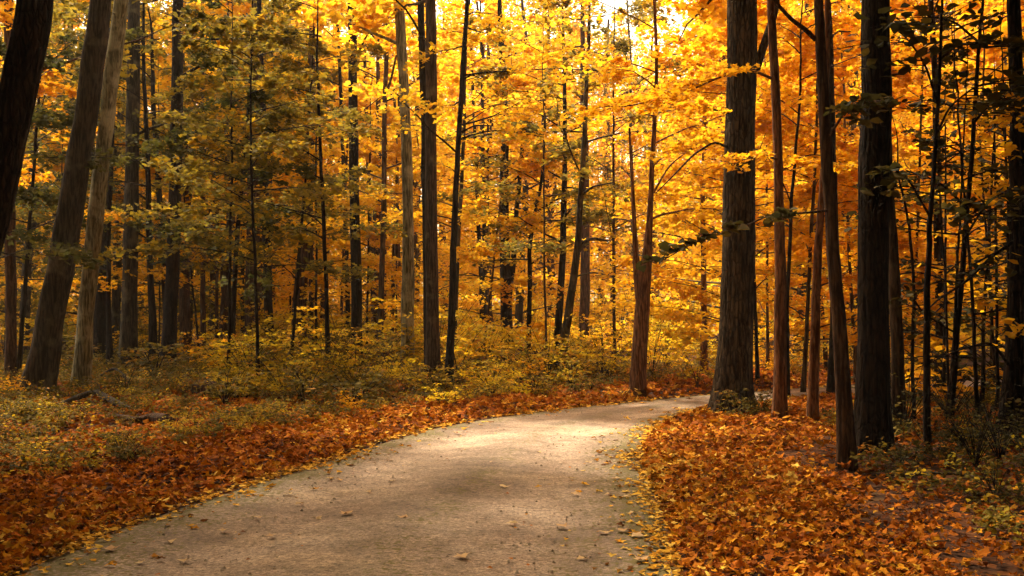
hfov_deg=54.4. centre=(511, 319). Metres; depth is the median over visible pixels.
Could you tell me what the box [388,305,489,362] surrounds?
shrub
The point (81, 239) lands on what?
tree
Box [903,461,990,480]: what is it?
fallen branch
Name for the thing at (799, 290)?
tree
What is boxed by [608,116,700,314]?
tree
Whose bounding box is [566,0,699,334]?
tree
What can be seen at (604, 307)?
shrub
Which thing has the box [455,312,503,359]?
shrub
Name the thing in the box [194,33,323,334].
tree
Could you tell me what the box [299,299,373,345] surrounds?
shrub
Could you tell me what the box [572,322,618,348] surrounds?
shrub
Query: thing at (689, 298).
tree
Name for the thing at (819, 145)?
tree
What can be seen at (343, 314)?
shrub
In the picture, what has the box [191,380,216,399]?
log
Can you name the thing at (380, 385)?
shrub
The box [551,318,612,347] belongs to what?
shrub
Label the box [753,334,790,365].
shrub
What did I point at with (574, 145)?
sapling
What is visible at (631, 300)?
shrub
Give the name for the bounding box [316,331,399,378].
shrub
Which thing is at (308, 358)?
shrub
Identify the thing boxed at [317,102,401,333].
tree
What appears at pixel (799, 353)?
shrub
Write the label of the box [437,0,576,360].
tree
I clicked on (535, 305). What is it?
shrub
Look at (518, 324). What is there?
shrub
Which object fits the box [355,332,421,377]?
shrub
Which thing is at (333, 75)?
tree
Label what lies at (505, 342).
shrub
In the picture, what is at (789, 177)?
sapling
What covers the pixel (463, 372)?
shrub
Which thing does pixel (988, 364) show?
shrub
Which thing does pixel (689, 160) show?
tree
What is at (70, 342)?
tree
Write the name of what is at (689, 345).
shrub
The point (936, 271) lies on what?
sapling
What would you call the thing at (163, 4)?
tree
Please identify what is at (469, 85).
tree
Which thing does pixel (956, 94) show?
tree
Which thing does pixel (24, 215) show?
sapling
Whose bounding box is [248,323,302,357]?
shrub
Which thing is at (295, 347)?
shrub
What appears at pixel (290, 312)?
shrub
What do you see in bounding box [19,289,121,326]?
shrub
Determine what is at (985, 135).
sapling
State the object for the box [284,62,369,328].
tree
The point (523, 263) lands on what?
tree
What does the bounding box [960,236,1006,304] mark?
sapling
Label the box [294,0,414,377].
tree
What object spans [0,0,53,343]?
tree
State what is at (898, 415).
shrub
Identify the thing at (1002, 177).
tree
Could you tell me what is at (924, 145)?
sapling
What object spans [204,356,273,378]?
shrub
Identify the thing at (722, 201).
tree
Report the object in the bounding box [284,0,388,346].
tree
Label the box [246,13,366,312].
tree
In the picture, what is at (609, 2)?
sky
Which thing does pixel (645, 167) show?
tree
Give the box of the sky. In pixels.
[0,0,995,320]
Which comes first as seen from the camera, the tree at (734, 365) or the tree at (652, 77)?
the tree at (734, 365)
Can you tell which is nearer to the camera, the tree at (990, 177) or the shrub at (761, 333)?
the shrub at (761, 333)
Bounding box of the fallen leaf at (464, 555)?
[453,552,470,557]
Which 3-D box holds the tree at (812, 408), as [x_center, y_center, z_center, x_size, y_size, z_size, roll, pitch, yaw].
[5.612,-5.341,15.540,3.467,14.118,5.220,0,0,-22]
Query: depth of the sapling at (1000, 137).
17.55 m
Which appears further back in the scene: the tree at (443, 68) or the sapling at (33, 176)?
the tree at (443, 68)
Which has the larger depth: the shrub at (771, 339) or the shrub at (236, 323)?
the shrub at (236, 323)
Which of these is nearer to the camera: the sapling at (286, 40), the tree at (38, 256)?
the sapling at (286, 40)
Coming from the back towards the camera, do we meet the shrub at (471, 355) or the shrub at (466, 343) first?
the shrub at (466, 343)
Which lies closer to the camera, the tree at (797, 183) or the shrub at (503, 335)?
the shrub at (503, 335)
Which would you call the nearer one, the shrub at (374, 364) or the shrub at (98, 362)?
the shrub at (374, 364)
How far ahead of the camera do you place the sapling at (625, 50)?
27.96 m
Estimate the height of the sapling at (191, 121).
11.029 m
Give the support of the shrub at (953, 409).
on the ground
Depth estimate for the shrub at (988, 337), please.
34.80 m
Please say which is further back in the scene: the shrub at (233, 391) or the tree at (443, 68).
the tree at (443, 68)
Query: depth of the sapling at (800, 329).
24.50 m
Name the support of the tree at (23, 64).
on the ground
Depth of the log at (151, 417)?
14.69 m
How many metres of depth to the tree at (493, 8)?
49.39 m
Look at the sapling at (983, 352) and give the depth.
15.14 m
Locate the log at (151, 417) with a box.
[113,413,173,424]
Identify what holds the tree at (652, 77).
on the ground
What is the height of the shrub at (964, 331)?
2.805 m
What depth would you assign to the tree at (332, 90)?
39.97 m
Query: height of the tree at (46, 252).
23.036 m
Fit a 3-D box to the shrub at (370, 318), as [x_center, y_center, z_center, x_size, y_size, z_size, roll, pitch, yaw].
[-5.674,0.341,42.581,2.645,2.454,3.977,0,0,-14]
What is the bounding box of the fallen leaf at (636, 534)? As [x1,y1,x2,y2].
[631,531,643,535]
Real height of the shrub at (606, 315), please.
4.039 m
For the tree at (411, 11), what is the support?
on the ground
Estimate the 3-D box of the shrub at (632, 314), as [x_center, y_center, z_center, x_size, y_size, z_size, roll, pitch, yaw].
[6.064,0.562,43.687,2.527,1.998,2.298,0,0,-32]
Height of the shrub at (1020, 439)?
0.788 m
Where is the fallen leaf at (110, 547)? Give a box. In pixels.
[102,545,119,549]
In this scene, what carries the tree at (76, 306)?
on the ground
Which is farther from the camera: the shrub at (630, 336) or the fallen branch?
the shrub at (630, 336)
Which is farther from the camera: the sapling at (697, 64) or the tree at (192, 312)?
the tree at (192, 312)
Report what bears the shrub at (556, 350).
on the ground
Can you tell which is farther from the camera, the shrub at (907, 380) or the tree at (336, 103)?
the tree at (336, 103)
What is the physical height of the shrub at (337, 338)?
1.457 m
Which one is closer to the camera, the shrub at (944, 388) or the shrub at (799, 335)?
the shrub at (944, 388)
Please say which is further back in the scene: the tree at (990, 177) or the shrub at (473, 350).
the tree at (990, 177)
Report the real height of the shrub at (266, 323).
2.232 m
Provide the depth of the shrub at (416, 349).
28.43 m
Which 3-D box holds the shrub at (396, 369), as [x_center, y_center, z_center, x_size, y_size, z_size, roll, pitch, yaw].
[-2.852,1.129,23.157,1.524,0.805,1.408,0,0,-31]
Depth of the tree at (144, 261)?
48.51 m
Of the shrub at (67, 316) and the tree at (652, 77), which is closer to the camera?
the tree at (652, 77)
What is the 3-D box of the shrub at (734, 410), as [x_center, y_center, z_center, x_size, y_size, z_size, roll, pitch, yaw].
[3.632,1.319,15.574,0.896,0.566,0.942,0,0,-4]
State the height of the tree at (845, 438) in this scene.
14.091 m
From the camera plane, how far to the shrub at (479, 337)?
33.12 m
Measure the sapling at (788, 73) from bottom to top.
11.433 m
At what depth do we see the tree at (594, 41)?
85.14 m
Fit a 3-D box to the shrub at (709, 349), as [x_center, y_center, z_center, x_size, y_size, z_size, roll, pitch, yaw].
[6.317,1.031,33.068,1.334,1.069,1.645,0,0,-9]
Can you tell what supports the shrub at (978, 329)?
on the ground
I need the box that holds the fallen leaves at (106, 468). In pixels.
[0,363,1023,575]
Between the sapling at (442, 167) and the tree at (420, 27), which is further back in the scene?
the sapling at (442, 167)
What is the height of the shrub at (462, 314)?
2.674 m
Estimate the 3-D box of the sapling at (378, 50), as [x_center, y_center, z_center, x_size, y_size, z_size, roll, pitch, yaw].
[-5.768,-3.345,26.105,5.369,9.925,5.344,0,0,-27]
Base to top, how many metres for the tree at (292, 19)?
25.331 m
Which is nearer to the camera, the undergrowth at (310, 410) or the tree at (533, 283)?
the undergrowth at (310, 410)
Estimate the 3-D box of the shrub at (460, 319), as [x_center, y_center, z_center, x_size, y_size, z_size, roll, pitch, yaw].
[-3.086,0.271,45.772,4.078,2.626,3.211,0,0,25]
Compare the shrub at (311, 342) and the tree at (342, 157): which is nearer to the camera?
the shrub at (311, 342)
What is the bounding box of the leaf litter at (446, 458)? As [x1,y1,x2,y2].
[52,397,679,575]
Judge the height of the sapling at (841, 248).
9.796 m
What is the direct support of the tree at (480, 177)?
on the ground
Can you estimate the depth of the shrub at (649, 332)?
42.72 m
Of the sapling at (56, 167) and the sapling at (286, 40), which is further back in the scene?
the sapling at (56, 167)
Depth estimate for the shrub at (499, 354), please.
29.23 m
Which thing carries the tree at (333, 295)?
on the ground
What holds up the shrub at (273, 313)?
on the ground
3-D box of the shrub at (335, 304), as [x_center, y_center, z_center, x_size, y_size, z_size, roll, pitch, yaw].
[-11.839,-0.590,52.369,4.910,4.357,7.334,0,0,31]
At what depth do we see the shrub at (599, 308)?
66.26 m
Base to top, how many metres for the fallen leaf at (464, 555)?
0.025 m
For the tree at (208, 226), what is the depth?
53.99 m
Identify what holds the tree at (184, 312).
on the ground
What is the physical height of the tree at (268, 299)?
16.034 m
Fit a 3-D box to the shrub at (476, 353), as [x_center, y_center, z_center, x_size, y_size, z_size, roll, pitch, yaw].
[-1.303,0.668,26.131,2.040,1.791,2.555,0,0,38]
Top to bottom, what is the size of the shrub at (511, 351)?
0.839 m
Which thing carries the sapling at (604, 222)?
on the ground
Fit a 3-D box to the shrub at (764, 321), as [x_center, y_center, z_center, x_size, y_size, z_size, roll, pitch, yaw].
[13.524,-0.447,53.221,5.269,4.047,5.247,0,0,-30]
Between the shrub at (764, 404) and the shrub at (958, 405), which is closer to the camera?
the shrub at (958, 405)
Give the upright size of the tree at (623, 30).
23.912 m
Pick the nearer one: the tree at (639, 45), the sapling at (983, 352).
the sapling at (983, 352)
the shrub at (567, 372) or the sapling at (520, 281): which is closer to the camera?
the shrub at (567, 372)
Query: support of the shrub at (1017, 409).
on the ground
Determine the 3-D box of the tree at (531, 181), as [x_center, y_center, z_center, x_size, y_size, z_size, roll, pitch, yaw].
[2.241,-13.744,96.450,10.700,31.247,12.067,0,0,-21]
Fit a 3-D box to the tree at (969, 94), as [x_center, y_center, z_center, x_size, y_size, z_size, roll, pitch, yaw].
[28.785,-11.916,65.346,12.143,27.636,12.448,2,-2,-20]
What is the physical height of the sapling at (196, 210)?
8.190 m
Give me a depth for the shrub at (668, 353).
28.36 m
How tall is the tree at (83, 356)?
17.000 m
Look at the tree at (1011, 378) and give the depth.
12.92 m
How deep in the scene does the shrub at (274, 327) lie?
40.13 m
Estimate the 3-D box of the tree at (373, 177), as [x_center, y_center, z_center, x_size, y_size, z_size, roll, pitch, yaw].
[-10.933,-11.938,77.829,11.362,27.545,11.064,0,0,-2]
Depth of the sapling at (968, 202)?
12.83 m
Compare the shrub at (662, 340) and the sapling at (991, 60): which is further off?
the shrub at (662, 340)
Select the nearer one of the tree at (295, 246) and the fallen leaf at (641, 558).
the fallen leaf at (641, 558)
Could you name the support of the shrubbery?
on the ground
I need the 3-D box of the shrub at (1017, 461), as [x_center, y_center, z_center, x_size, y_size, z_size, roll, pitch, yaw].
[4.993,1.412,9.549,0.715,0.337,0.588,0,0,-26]
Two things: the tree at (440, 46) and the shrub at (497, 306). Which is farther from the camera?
the tree at (440, 46)
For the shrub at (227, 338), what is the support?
on the ground
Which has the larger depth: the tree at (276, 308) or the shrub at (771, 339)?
the tree at (276, 308)
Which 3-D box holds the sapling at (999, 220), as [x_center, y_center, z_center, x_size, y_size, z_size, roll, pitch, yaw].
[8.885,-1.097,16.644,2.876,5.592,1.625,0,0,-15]
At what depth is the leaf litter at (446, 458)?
8.21 m
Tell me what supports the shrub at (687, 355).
on the ground
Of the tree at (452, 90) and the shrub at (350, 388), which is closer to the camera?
the shrub at (350, 388)
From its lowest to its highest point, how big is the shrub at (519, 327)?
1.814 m
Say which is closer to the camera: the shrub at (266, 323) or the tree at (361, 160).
the shrub at (266, 323)
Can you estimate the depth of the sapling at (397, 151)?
35.59 m
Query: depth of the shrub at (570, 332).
39.59 m
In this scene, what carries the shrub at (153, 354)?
on the ground
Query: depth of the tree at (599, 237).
91.49 m
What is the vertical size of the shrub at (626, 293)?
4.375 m
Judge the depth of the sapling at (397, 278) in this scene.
36.12 m
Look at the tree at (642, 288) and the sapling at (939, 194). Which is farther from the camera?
the tree at (642, 288)
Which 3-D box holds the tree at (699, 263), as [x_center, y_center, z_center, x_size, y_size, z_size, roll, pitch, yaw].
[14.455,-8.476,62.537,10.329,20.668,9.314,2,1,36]
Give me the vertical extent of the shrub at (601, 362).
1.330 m
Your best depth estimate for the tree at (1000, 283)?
49.32 m
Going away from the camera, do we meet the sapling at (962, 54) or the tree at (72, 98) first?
the sapling at (962, 54)
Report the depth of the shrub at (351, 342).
27.73 m
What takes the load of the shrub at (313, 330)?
on the ground
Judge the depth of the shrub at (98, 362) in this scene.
26.24 m
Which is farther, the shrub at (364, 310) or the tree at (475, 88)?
the tree at (475, 88)
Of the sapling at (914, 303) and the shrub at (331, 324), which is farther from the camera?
the shrub at (331, 324)
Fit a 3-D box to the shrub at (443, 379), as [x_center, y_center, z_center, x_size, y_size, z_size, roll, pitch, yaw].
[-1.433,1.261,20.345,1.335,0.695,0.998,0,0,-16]
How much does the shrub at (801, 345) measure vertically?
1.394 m
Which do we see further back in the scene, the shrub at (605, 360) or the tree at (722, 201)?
the tree at (722, 201)
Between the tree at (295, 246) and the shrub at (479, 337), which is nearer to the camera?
the shrub at (479, 337)
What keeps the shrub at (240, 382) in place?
on the ground
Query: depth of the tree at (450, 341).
22.97 m
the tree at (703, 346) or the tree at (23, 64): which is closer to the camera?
the tree at (23, 64)
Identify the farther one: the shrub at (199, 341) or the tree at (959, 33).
the tree at (959, 33)
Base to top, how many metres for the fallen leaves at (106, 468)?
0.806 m
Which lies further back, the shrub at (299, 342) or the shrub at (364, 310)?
the shrub at (364, 310)
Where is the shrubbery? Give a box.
[0,267,1023,504]
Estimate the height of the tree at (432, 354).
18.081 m
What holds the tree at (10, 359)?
on the ground
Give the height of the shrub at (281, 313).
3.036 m
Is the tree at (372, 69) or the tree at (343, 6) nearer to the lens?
the tree at (343, 6)
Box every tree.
[0,0,53,255]
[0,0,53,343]
[0,0,163,342]
[0,0,164,359]
[0,0,238,365]
[0,0,271,384]
[0,1,58,282]
[0,1,245,353]
[0,2,89,333]
[0,5,78,328]
[0,5,83,314]
[0,6,146,291]
[0,25,83,326]
[19,0,110,395]
[26,16,157,350]
[41,0,192,282]
[41,22,151,323]
[44,0,199,331]
[47,0,245,365]
[67,15,195,342]
[70,0,128,386]
[73,0,329,333]
[74,0,275,340]
[106,4,245,360]
[111,0,359,343]
[121,2,242,353]
[138,0,308,338]
[138,61,293,321]
[140,0,307,346]
[140,1,242,350]
[141,0,338,336]
[144,48,290,333]
[145,2,344,336]
[153,0,298,373]
[160,0,316,354]
[163,0,366,304]
[182,0,345,358]
[183,0,346,347]
[187,14,248,339]
[194,12,333,324]
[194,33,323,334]
[233,5,363,256]
[243,0,419,343]
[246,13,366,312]
[248,10,326,311]
[272,0,414,338]
[274,5,349,332]
[274,81,370,316]
[275,20,347,311]
[277,0,401,311]
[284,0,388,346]
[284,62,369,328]
[289,6,422,332]
[293,3,458,355]
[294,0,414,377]
[296,0,440,371]
[304,6,454,360]
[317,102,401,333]
[318,0,419,343]
[322,14,383,266]
[325,10,418,296]
[329,0,425,351]
[329,4,395,354]
[329,24,466,354]
[330,0,417,363]
[330,0,493,332]
[330,84,389,316]
[336,15,421,310]
[336,20,422,307]
[340,0,638,380]
[347,0,425,367]
[350,0,509,329]
[363,17,425,351]
[365,0,573,342]
[388,0,500,294]
[388,42,513,333]
[391,4,516,312]
[418,0,564,328]
[419,0,575,354]
[421,0,605,347]
[421,33,527,321]
[436,0,562,344]
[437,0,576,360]
[438,0,549,333]
[442,0,699,376]
[443,51,519,321]
[443,51,556,301]
[481,0,616,354]
[485,0,637,333]
[486,0,641,358]
[494,9,606,334]
[494,20,599,331]
[494,51,619,298]
[496,24,572,307]
[513,28,627,336]
[531,0,771,396]
[531,9,630,323]
[537,5,697,335]
[539,74,658,331]
[556,137,628,319]
[560,0,857,421]
[563,115,662,330]
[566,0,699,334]
[581,0,779,413]
[590,25,719,340]
[591,1,856,351]
[594,35,682,334]
[597,64,700,301]
[607,0,840,285]
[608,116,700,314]
[624,79,721,322]
[626,0,796,375]
[635,0,920,471]
[645,0,818,291]
[652,0,811,346]
[652,59,796,293]
[657,10,720,339]
[659,117,721,336]
[660,0,904,393]
[661,15,825,331]
[684,1,910,352]
[691,89,791,329]
[697,1,818,343]
[755,0,954,361]
[757,0,840,342]
[759,8,921,333]
[760,2,951,349]
[799,4,918,273]
[806,0,832,421]
[813,0,1004,334]
[822,0,1005,357]
[853,0,894,454]
[889,127,907,437]
[892,0,997,344]
[892,0,1023,386]
[894,10,1006,332]
[897,0,1002,331]
[908,0,1023,259]
[908,5,1023,323]
[917,0,1023,444]
[951,7,1023,348]
[969,6,1023,336]
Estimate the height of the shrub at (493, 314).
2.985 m
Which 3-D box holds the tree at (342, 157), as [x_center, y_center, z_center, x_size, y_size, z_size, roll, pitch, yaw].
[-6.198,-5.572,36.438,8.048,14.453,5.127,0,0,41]
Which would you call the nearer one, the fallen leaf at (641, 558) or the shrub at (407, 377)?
the fallen leaf at (641, 558)
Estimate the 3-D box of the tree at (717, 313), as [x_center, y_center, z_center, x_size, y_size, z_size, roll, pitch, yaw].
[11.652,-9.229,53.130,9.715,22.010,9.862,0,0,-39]
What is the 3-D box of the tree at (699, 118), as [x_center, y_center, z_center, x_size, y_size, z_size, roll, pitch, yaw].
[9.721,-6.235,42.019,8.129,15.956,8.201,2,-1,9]
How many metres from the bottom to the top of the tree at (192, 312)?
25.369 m
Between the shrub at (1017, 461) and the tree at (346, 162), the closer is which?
the shrub at (1017, 461)
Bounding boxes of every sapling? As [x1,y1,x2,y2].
[0,0,128,378]
[0,24,104,289]
[0,37,167,269]
[0,118,187,291]
[4,2,212,363]
[34,0,194,357]
[77,6,247,302]
[79,11,377,375]
[89,61,240,342]
[111,71,246,363]
[118,0,315,364]
[149,0,394,354]
[180,0,342,368]
[186,19,407,359]
[224,114,401,339]
[300,105,490,353]
[314,74,450,353]
[341,0,585,345]
[358,48,498,334]
[375,50,583,365]
[414,75,643,362]
[437,0,639,353]
[532,0,723,373]
[598,2,857,347]
[629,0,859,384]
[662,0,945,395]
[664,5,856,371]
[682,1,968,391]
[712,63,934,367]
[755,11,1006,384]
[761,0,1009,378]
[805,43,1004,350]
[811,0,1023,385]
[830,0,1023,453]
[841,0,1007,373]
[844,23,1023,420]
[852,0,1023,425]
[854,85,1006,394]
[856,88,1005,397]
[890,1,1023,424]
[892,116,981,425]
[900,62,1008,410]
[904,0,1023,370]
[904,92,1008,400]
[911,0,1023,331]
[940,85,1009,415]
[947,85,1009,324]
[948,85,1023,428]
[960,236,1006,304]
[961,116,1008,317]
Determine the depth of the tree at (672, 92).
14.52 m
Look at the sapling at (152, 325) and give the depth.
29.90 m
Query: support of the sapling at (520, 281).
on the ground
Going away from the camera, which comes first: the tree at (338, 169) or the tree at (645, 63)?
the tree at (338, 169)
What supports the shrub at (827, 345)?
on the ground
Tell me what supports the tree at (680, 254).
on the ground
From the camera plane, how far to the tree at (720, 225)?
74.94 m
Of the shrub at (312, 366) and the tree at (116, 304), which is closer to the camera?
the shrub at (312, 366)
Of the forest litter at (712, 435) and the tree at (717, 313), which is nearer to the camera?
the forest litter at (712, 435)
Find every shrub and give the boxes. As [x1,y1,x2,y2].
[0,285,74,333]
[0,295,34,358]
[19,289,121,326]
[60,345,125,373]
[65,285,157,335]
[74,297,162,330]
[100,366,150,391]
[112,317,179,353]
[115,342,188,379]
[120,341,188,369]
[138,315,178,341]
[142,284,238,338]
[145,306,193,337]
[157,312,214,345]
[181,332,238,368]
[182,368,262,404]
[187,338,280,367]
[191,318,243,345]
[192,308,241,333]
[193,315,263,353]
[199,311,294,366]
[200,324,265,364]
[202,325,295,364]
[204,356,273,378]
[206,366,271,397]
[208,298,290,330]
[217,353,285,375]
[219,342,281,371]
[224,304,307,342]
[225,299,350,350]
[226,334,287,363]
[236,299,291,337]
[236,312,287,341]
[238,359,320,388]
[244,282,350,327]
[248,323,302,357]
[257,356,321,384]
[259,353,322,380]
[263,287,395,358]
[263,334,315,352]
[266,327,307,360]
[274,301,322,338]
[278,363,337,394]
[284,303,378,359]
[286,322,363,372]
[291,358,333,378]
[295,338,375,371]
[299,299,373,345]
[302,328,348,357]
[305,365,386,401]
[310,333,356,362]
[314,301,350,353]
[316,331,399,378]
[317,301,370,341]
[318,357,358,381]
[331,297,422,357]
[331,362,399,399]
[333,289,422,335]
[336,337,385,364]
[338,347,397,384]
[350,299,394,339]
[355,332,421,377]
[359,310,459,360]
[360,295,501,366]
[366,351,423,380]
[371,323,423,359]
[383,337,423,370]
[387,316,465,342]
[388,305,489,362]
[391,363,429,389]
[405,311,514,371]
[405,346,475,367]
[409,365,474,391]
[414,292,498,349]
[415,300,490,340]
[419,300,478,329]
[441,334,489,368]
[446,319,488,360]
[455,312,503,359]
[456,306,532,368]
[456,363,508,390]
[457,320,499,357]
[462,300,514,331]
[462,317,498,354]
[477,339,526,364]
[482,313,553,357]
[487,323,532,361]
[493,278,564,328]
[493,349,571,377]
[494,281,544,340]
[503,313,596,379]
[513,314,553,353]
[513,318,538,351]
[522,313,578,349]
[532,311,583,349]
[535,304,596,331]
[537,274,651,338]
[539,349,601,375]
[540,312,627,365]
[542,357,597,388]
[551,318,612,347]
[565,284,630,342]
[565,284,634,339]
[568,319,660,375]
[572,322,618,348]
[576,331,648,382]
[580,315,664,364]
[580,322,628,357]
[580,343,629,377]
[590,279,670,343]
[603,286,664,324]
[605,308,686,373]
[608,268,719,328]
[611,322,659,355]
[622,313,671,352]
[623,315,674,339]
[625,317,687,357]
[647,325,697,368]
[648,337,694,368]
[649,316,688,349]
[649,321,674,354]
[655,328,717,383]
[666,290,719,328]
[682,340,717,363]
[685,339,717,358]
[714,385,771,414]
[715,274,828,344]
[716,314,804,346]
[716,383,790,411]
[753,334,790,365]
[789,320,851,358]
[790,336,828,359]
[797,336,823,365]
[820,329,852,361]
[851,362,958,434]
[890,338,1002,399]
[890,352,970,400]
[890,371,946,397]
[915,372,995,416]
[917,405,1018,468]
[931,321,999,352]
[934,336,1004,397]
[937,386,1023,435]
[948,308,999,353]
[948,314,1004,341]
[951,405,1023,461]
[967,328,1002,353]
[990,394,1023,434]
[1000,421,1023,458]
[1000,452,1023,476]
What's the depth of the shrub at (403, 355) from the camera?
25.75 m
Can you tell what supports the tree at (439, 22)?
on the ground
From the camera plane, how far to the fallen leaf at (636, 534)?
7.28 m
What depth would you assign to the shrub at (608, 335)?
35.99 m
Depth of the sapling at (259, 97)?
24.96 m
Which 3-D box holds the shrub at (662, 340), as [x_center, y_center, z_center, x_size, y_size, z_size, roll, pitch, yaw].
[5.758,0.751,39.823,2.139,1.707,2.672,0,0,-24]
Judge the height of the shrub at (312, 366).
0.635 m
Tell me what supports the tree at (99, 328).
on the ground
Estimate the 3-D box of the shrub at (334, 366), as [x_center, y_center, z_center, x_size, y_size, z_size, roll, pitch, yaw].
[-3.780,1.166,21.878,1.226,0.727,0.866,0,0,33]
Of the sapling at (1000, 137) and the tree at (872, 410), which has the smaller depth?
the tree at (872, 410)
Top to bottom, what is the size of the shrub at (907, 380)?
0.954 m
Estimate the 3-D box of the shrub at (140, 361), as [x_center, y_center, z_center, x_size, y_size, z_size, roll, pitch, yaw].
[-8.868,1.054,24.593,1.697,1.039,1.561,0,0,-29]
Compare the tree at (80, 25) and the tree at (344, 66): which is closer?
the tree at (344, 66)
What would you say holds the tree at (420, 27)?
on the ground
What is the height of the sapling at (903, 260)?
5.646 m
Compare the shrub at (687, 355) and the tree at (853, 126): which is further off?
the tree at (853, 126)
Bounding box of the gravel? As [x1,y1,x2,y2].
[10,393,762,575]
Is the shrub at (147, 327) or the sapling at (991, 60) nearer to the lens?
the sapling at (991, 60)
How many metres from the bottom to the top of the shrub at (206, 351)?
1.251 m
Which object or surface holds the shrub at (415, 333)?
on the ground
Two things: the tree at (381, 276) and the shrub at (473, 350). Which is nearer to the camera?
the shrub at (473, 350)
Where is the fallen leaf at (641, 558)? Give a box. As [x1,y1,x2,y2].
[634,556,647,559]
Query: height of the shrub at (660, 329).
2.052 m
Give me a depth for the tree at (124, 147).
53.12 m
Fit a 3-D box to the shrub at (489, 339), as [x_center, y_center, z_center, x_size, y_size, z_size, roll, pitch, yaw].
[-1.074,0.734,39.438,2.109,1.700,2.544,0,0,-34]
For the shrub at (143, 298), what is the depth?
46.57 m
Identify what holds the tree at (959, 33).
on the ground
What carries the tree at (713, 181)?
on the ground
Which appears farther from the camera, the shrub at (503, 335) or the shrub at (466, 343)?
the shrub at (466, 343)
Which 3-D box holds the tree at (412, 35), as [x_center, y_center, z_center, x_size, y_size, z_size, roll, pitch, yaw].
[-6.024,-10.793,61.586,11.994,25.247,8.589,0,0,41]
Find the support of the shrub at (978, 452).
on the ground
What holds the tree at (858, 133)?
on the ground
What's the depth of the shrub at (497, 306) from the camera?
35.56 m
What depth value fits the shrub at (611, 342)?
30.18 m
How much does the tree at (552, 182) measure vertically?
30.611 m
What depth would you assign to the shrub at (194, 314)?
55.46 m
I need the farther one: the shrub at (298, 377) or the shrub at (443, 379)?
the shrub at (443, 379)
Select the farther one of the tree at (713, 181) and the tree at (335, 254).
the tree at (335, 254)
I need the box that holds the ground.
[0,322,1023,575]
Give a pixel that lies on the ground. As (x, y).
(994, 566)
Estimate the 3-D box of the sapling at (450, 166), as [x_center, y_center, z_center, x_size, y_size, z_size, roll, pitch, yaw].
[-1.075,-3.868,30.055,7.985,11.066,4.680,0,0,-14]
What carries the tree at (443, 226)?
on the ground
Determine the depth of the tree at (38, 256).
43.03 m
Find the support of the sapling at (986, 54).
on the ground
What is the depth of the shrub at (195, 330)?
38.74 m
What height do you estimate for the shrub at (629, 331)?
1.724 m
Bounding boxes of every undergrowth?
[0,351,1023,545]
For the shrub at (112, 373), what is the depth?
19.26 m
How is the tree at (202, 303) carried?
on the ground
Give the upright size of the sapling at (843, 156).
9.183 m
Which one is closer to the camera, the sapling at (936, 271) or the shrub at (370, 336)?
the sapling at (936, 271)
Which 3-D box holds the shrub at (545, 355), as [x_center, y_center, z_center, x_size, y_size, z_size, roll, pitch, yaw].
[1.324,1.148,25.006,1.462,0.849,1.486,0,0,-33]
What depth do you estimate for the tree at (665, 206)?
79.06 m
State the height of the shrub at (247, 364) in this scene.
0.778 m
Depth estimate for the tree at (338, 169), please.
47.71 m
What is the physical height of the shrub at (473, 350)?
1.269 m
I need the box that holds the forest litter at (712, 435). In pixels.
[4,378,1003,561]
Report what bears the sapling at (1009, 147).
on the ground
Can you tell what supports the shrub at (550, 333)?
on the ground
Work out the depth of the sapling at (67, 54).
28.93 m
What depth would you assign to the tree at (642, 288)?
20.76 m
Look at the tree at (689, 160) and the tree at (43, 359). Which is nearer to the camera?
the tree at (43, 359)
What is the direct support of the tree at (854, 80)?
on the ground
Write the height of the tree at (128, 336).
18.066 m
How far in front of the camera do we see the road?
8.10 m
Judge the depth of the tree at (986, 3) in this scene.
37.90 m
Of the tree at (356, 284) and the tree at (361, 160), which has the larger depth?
the tree at (361, 160)
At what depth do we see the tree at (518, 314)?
55.68 m
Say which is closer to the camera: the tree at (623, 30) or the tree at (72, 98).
the tree at (72, 98)
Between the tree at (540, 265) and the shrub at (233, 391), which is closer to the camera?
the shrub at (233, 391)
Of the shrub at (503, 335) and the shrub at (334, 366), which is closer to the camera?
the shrub at (334, 366)
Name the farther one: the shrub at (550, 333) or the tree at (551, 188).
the tree at (551, 188)
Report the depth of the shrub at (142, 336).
35.58 m
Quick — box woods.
[2,149,828,335]
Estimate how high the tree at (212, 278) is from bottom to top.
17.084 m
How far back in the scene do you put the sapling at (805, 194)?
23.73 m
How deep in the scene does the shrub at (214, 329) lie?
39.20 m
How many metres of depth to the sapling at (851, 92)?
29.74 m
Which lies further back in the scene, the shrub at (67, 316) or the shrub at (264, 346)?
the shrub at (67, 316)
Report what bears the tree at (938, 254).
on the ground
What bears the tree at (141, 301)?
on the ground
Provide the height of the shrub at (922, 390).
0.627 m
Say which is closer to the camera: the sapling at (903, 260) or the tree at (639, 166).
the sapling at (903, 260)
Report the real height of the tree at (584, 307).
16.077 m
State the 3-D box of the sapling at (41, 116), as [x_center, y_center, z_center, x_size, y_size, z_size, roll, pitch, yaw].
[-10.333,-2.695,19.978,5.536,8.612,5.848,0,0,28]
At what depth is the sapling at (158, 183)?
32.80 m
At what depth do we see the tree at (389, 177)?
89.62 m
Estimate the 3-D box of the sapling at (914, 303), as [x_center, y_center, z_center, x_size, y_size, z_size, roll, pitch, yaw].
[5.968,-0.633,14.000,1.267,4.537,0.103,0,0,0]
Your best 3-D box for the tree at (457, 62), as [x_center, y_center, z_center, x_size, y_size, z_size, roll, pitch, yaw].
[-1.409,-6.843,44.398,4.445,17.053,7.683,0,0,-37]
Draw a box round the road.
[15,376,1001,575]
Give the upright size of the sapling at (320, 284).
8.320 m

